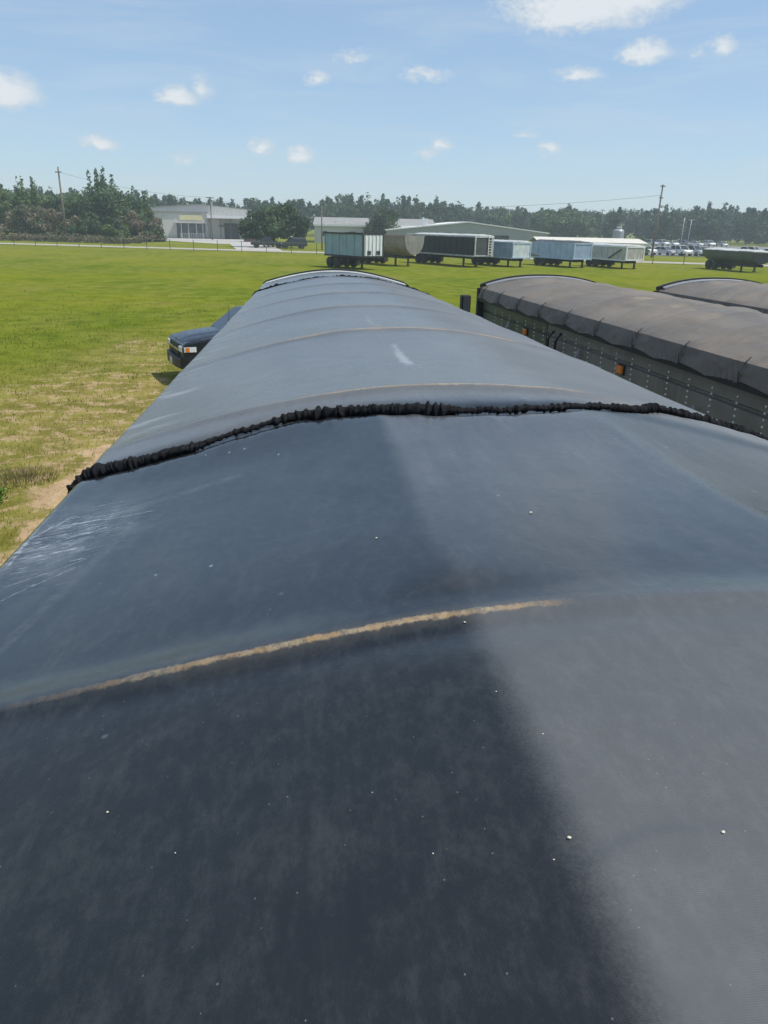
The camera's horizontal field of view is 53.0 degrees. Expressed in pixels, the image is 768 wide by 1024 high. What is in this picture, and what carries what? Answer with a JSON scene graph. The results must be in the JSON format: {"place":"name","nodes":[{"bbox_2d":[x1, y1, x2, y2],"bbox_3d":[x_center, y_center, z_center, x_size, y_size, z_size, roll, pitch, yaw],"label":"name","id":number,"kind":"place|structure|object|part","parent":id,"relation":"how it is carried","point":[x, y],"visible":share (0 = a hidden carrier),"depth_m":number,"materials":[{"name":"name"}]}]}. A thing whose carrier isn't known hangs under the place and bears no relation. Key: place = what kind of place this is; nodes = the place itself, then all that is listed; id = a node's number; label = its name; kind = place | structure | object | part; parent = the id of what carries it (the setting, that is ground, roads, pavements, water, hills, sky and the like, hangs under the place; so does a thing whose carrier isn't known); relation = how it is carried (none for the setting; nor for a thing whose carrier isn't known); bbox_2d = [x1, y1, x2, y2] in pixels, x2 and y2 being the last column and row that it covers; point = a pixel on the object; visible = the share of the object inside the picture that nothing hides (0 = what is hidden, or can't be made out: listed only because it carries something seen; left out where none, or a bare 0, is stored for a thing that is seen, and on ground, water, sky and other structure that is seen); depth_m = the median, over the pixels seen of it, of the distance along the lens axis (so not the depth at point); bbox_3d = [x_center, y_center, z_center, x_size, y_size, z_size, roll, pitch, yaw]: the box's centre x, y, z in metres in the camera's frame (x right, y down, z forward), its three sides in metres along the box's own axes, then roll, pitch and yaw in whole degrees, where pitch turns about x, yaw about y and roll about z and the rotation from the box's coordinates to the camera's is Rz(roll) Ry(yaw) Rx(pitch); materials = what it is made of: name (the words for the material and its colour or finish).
{"place":"outdoors","nodes":[
{"label":"outdoors","id":0,"kind":"place"},
{"bbox_2d":[162,238,250,243],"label":"apron","id":1,"kind":"object","parent":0,"point":[223,241],"visible":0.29,"depth_m":176.14,"materials":[{"name":"concrete"}]},
{"bbox_2d":[206,197,212,239],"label":"utility pole","id":2,"kind":"object","parent":1,"relation":"on","point":[211,203],"visible":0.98,"depth_m":184.39,"materials":[{"name":"metal"}]},
{"bbox_2d":[244,238,257,241],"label":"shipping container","id":3,"kind":"object","parent":1,"relation":"on","point":[248,240],"visible":0.23,"depth_m":174.43,"materials":[{"name":"metal"}]},
{"bbox_2d":[231,244,281,250],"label":"driveway","id":4,"kind":"structure","parent":0,"point":[246,246],"depth_m":135.29,"materials":[{"name":"concrete"}]},
{"bbox_2d":[236,209,272,240],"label":"broadleaf tree","id":5,"kind":"object","parent":4,"relation":"on","point":[248,228],"visible":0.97,"depth_m":136.91,"materials":[{"name":"green plant"}]},
{"bbox_2d":[251,237,280,247],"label":"parked pickup","id":6,"kind":"object","parent":4,"relation":"on","point":[264,241],"visible":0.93,"depth_m":133.52,"materials":[{"name":"black paint"}]},
{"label":"window","id":7,"kind":"part","parent":6,"relation":"part of","materials":[{"name":"grey glass"}]},
{"bbox_2d":[257,204,291,246],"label":"broadleaf tree","id":8,"kind":"object","parent":4,"relation":"on","point":[276,228],"visible":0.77,"depth_m":138.03,"materials":[{"name":"green plant"}]},
{"bbox_2d":[0,228,767,565],"bbox_3d":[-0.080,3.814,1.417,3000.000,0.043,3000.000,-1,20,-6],"label":"field","id":9,"kind":"structure","parent":0,"point":[144,276],"depth_m":39.04,"materials":[{"name":"green plant"}]},
{"bbox_2d":[0,486,11,505],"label":"weed","id":10,"kind":"object","parent":9,"relation":"on","point":[2,490],"visible":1,"depth_m":11.62,"materials":[{"name":"green plant"}]},
{"bbox_2d":[0,188,15,224],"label":"broadleaf tree","id":11,"kind":"object","parent":9,"relation":"on","point":[4,205],"visible":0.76,"depth_m":164.96,"materials":[{"name":"green plant"}]},
{"bbox_2d":[0,204,53,234],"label":"flowering shrub","id":12,"kind":"object","parent":9,"relation":"on","point":[21,215],"visible":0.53,"depth_m":154.63,"materials":[{"name":"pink plant"}]},
{"bbox_2d":[7,176,50,226],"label":"evergreen tree","id":13,"kind":"object","parent":9,"relation":"on","point":[19,198],"visible":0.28,"depth_m":164.54,"materials":[{"name":"green plant"}]},
{"bbox_2d":[0,464,59,488],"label":"weed tuft","id":14,"kind":"object","parent":9,"relation":"on","point":[21,471],"visible":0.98,"depth_m":12.86,"materials":[{"name":"green plant"}]},
{"bbox_2d":[31,207,78,237],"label":"flowering shrub","id":15,"kind":"object","parent":9,"relation":"on","point":[44,222],"visible":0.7,"depth_m":154.63,"materials":[{"name":"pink plant"}]},
{"bbox_2d":[55,167,66,236],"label":"utility pole","id":16,"kind":"object","parent":9,"relation":"on","point":[63,212],"visible":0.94,"depth_m":144.15,"materials":[{"name":"wood"}]},
{"bbox_2d":[63,173,193,196],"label":"power line","id":17,"kind":"object","parent":16,"relation":"attached to","point":[130,188],"visible":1,"depth_m":158.67,"materials":[{"name":"metal"}]},
{"bbox_2d":[45,191,78,230],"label":"broadleaf tree","id":18,"kind":"object","parent":9,"relation":"on","point":[55,204],"visible":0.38,"depth_m":166.25,"materials":[{"name":"green plant"}]},
{"bbox_2d":[0,232,145,243],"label":"brush","id":19,"kind":"object","parent":9,"relation":"on","point":[72,237],"visible":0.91,"depth_m":145.71,"materials":[{"name":"green plant"}]},
{"bbox_2d":[67,195,89,223],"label":"broadleaf tree","id":20,"kind":"object","parent":9,"relation":"on","point":[72,203],"visible":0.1,"depth_m":165.14,"materials":[{"name":"green plant"}]},
{"bbox_2d":[62,218,102,235],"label":"leafy bush","id":21,"kind":"object","parent":9,"relation":"on","point":[87,227],"visible":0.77,"depth_m":152.67,"materials":[{"name":"green plant"}]},
{"bbox_2d":[73,166,131,229],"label":"evergreen tree","id":22,"kind":"object","parent":9,"relation":"on","point":[97,203],"visible":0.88,"depth_m":162.23,"materials":[{"name":"green plant"}]},
{"bbox_2d":[96,222,130,237],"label":"leafy bush","id":23,"kind":"object","parent":9,"relation":"on","point":[109,230],"visible":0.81,"depth_m":154.18,"materials":[{"name":"green plant"}]},
{"bbox_2d":[110,210,166,241],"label":"flowering shrub","id":24,"kind":"object","parent":9,"relation":"on","point":[149,231],"visible":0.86,"depth_m":158.78,"materials":[{"name":"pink plant"}]},
{"bbox_2d":[118,185,162,225],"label":"evergreen tree","id":25,"kind":"object","parent":9,"relation":"on","point":[139,205],"visible":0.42,"depth_m":165.40,"materials":[{"name":"green plant"}]},
{"bbox_2d":[150,204,251,239],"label":"factory building","id":26,"kind":"structure","parent":9,"relation":"on","point":[189,221],"depth_m":199.45,"materials":[{"name":"metal"}]},
{"bbox_2d":[224,223,239,238],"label":"loading door","id":27,"kind":"structure","parent":26,"relation":"in","point":[235,232],"depth_m":201.76,"materials":[{"name":"grey metal"}]},
{"bbox_2d":[167,306,242,368],"bbox_3d":[-3.070,-4.965,21.945,5.982,2.000,2.480,-8,22,-24],"label":"pickup truck","id":28,"kind":"object","parent":9,"relation":"on","point":[186,347],"visible":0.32,"depth_m":20.51,"materials":[{"name":"blue paint"}]},
{"bbox_2d":[275,202,310,238],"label":"broadleaf tree","id":29,"kind":"object","parent":9,"relation":"on","point":[300,226],"visible":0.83,"depth_m":138.33,"materials":[{"name":"green plant"}]},
{"bbox_2d":[280,236,307,248],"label":"parked jeep","id":30,"kind":"object","parent":9,"relation":"on","point":[301,243],"visible":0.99,"depth_m":133.78,"materials":[{"name":"black paint"}]},
{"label":"window","id":31,"kind":"part","parent":30,"relation":"part of","materials":[{"name":"grey glass"}]},
{"bbox_2d":[321,206,322,249],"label":"utility pole","id":32,"kind":"object","parent":9,"relation":"on","point":[321,231],"visible":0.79,"depth_m":129.36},
{"bbox_2d":[0,235,694,264],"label":"chain link fence","id":33,"kind":"object","parent":9,"relation":"on","point":[252,246],"visible":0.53,"depth_m":115.64,"materials":[{"name":"metal"}]},
{"bbox_2d":[324,232,384,267],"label":"box trailer","id":34,"kind":"object","parent":9,"relation":"on","point":[348,249],"visible":1,"depth_m":75.74,"materials":[{"name":"grey paint"}]},
{"bbox_2d":[313,217,434,242],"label":"long building","id":35,"kind":"structure","parent":9,"relation":"on","point":[335,224],"depth_m":185.01,"materials":[{"name":"metal"}]},
{"bbox_2d":[362,207,400,232],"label":"broadleaf tree","id":36,"kind":"object","parent":9,"relation":"on","point":[385,218],"visible":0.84,"depth_m":180.09,"materials":[{"name":"green plant"}]},
{"bbox_2d":[0,269,767,1023],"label":"tarped trailer","id":37,"kind":"object","parent":9,"relation":"on","point":[254,673],"visible":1,"depth_m":0.98,"materials":[{"name":"grey fabric"}]},
{"bbox_2d":[0,184,767,243],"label":"wood","id":38,"kind":"object","parent":9,"relation":"on","point":[750,225],"visible":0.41,"depth_m":282.07,"materials":[{"name":"green plant"}]},
{"bbox_2d":[360,234,424,265],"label":"dump trailer","id":39,"kind":"object","parent":9,"relation":"on","point":[407,247],"visible":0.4,"depth_m":82.78,"materials":[{"name":"beige metal"}]},
{"bbox_2d":[413,233,494,266],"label":"grain trailer","id":40,"kind":"object","parent":9,"relation":"on","point":[437,247],"visible":0.98,"depth_m":85.73,"materials":[{"name":"white paint"}]},
{"bbox_2d":[482,212,512,227],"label":"round tree","id":41,"kind":"object","parent":9,"relation":"on","point":[498,220],"visible":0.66,"depth_m":259.16,"materials":[{"name":"green plant"}]},
{"bbox_2d":[471,239,531,266],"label":"grain trailer","id":42,"kind":"object","parent":9,"relation":"on","point":[513,250],"visible":0.66,"depth_m":86.23,"materials":[{"name":"blue paint"}]},
{"bbox_2d":[527,208,565,236],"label":"round tree","id":43,"kind":"object","parent":9,"relation":"on","point":[548,221],"visible":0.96,"depth_m":262.45,"materials":[{"name":"green plant"}]},
{"bbox_2d":[531,239,592,267],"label":"grain trailer","id":44,"kind":"object","parent":9,"relation":"on","point":[552,252],"visible":1,"depth_m":89.02,"materials":[{"name":"blue paint"}]},
{"bbox_2d":[557,210,596,237],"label":"round tree","id":45,"kind":"object","parent":9,"relation":"on","point":[576,224],"visible":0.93,"depth_m":264.52,"materials":[{"name":"green plant"}]},
{"bbox_2d":[528,237,649,254],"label":"open shed","id":46,"kind":"structure","parent":9,"relation":"on","point":[618,241],"depth_m":125.66,"materials":[{"name":"metal"}]},
{"bbox_2d":[586,243,645,268],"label":"grain trailer","id":47,"kind":"object","parent":9,"relation":"on","point":[604,254],"visible":0.94,"depth_m":88.27,"materials":[{"name":"grey paint"}]},
{"bbox_2d":[612,229,623,237],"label":"water tank","id":48,"kind":"object","parent":9,"relation":"on","point":[618,233],"visible":0.58,"depth_m":146.98,"materials":[{"name":"metal"}]},
{"bbox_2d":[475,274,767,437],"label":"grain trailer","id":49,"kind":"object","parent":9,"relation":"on","point":[711,359],"visible":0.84,"depth_m":9.14,"materials":[{"name":"grey fabric"}]},
{"bbox_2d":[632,237,649,255],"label":"leafy bush","id":50,"kind":"object","parent":9,"relation":"on","point":[647,251],"visible":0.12,"depth_m":130.65,"materials":[{"name":"green plant"}]},
{"bbox_2d":[650,184,664,257],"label":"utility pole","id":51,"kind":"object","parent":9,"relation":"on","point":[660,197],"visible":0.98,"depth_m":126.22,"materials":[{"name":"wood"}]},
{"bbox_2d":[335,195,660,208],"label":"power line","id":52,"kind":"object","parent":51,"relation":"attached to","point":[478,207],"visible":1,"depth_m":126.90,"materials":[{"name":"metal"}]},
{"bbox_2d":[653,277,767,313],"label":"grain trailer","id":53,"kind":"object","parent":9,"relation":"on","point":[735,292],"visible":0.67,"depth_m":13.95,"materials":[{"name":"grey fabric"}]},
{"bbox_2d":[702,248,767,271],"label":"trailer","id":54,"kind":"object","parent":9,"relation":"on","point":[728,258],"visible":1,"depth_m":88.03,"materials":[{"name":"green paint"}]},
{"bbox_2d":[0,243,767,265],"bbox_3d":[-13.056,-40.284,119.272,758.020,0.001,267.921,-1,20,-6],"label":"road","id":55,"kind":"structure","parent":0,"point":[272,251],"depth_m":122.66,"materials":[{"name":"grey asphalt"}]},
{"bbox_2d":[0,0,767,221],"label":"sky","id":56,"kind":"structure","parent":0,"point":[511,104],"materials":[{"name":"blue"}]},
{"bbox_2d":[460,295,470,311],"bbox_3d":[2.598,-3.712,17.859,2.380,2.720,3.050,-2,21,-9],"label":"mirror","id":57,"kind":"object","parent":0,"point":[465,302],"visible":0.05,"depth_m":16.18,"materials":[{"name":"metal"}]},
{"bbox_2d":[385,217,549,241],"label":"warehouse","id":58,"kind":"structure","parent":0,"point":[500,232],"depth_m":175.38,"materials":[{"name":"grey metal"}]},
{"bbox_2d":[491,235,508,239],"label":"window","id":59,"kind":"structure","parent":58,"relation":"in","point":[496,236],"depth_m":176.19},
{"bbox_2d":[645,245,767,256],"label":"car park","id":60,"kind":"structure","parent":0,"point":[727,247],"depth_m":225.22,"materials":[{"name":"grey asphalt"}]},
{"bbox_2d":[643,239,658,245],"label":"parked car","id":61,"kind":"object","parent":60,"relation":"on","point":[651,242],"visible":0.45,"depth_m":231.49,"materials":[{"name":"silver metal"}]},
{"bbox_2d":[646,246,657,254],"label":"parked car","id":62,"kind":"object","parent":60,"relation":"on","point":[650,249],"visible":0.16,"depth_m":138.33,"materials":[{"name":"white paint"}]},
{"bbox_2d":[656,240,669,245],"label":"parked car","id":63,"kind":"object","parent":60,"relation":"on","point":[663,242],"visible":0.82,"depth_m":233.16,"materials":[{"name":"white paint"}]},
{"bbox_2d":[654,246,676,255],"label":"parked car","id":64,"kind":"object","parent":60,"relation":"on","point":[667,250],"visible":0.77,"depth_m":140.29,"materials":[{"name":"silver metal"}]},
{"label":"window","id":65,"kind":"part","parent":64,"relation":"part of","materials":[{"name":"grey glass"}]},
{"bbox_2d":[668,241,679,245],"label":"parked car","id":66,"kind":"object","parent":60,"relation":"on","point":[673,242],"visible":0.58,"depth_m":234.56,"materials":[{"name":"white paint"}]},
{"bbox_2d":[671,245,692,255],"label":"parked car","id":67,"kind":"object","parent":60,"relation":"on","point":[681,250],"visible":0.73,"depth_m":139.07,"materials":[{"name":"white paint"}]},
{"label":"window","id":68,"kind":"part","parent":67,"relation":"part of","materials":[{"name":"grey glass"}]},
{"bbox_2d":[677,240,691,245],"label":"parked car","id":69,"kind":"object","parent":60,"relation":"on","point":[683,242],"visible":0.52,"depth_m":236.35,"materials":[{"name":"grey paint"}]},
{"bbox_2d":[683,245,702,255],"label":"parked car","id":70,"kind":"object","parent":60,"relation":"on","point":[697,249],"visible":0.44,"depth_m":140.07,"materials":[{"name":"silver metal"}]},
{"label":"window","id":71,"kind":"part","parent":70,"relation":"part of","materials":[{"name":"grey glass"}]},
{"bbox_2d":[690,241,703,245],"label":"parked car","id":72,"kind":"object","parent":60,"relation":"on","point":[698,243],"visible":0.64,"depth_m":238.10,"materials":[{"name":"white paint"}]},
{"bbox_2d":[703,240,715,246],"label":"parked car","id":73,"kind":"object","parent":60,"relation":"on","point":[708,242],"visible":0.92,"depth_m":239.97,"materials":[{"name":"white paint"}]},
{"bbox_2d":[716,241,728,246],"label":"parked car","id":74,"kind":"object","parent":60,"relation":"on","point":[721,243],"visible":0.97,"depth_m":241.77,"materials":[{"name":"silver metal"}]},
{"bbox_2d":[740,247,759,249],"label":"parked car","id":75,"kind":"object","parent":60,"relation":"on","point":[754,248],"visible":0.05,"depth_m":140.10,"materials":[{"name":"white paint"}]},
{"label":"window","id":76,"kind":"part","parent":75,"relation":"part of","materials":[{"name":"grey glass"}]}
]}

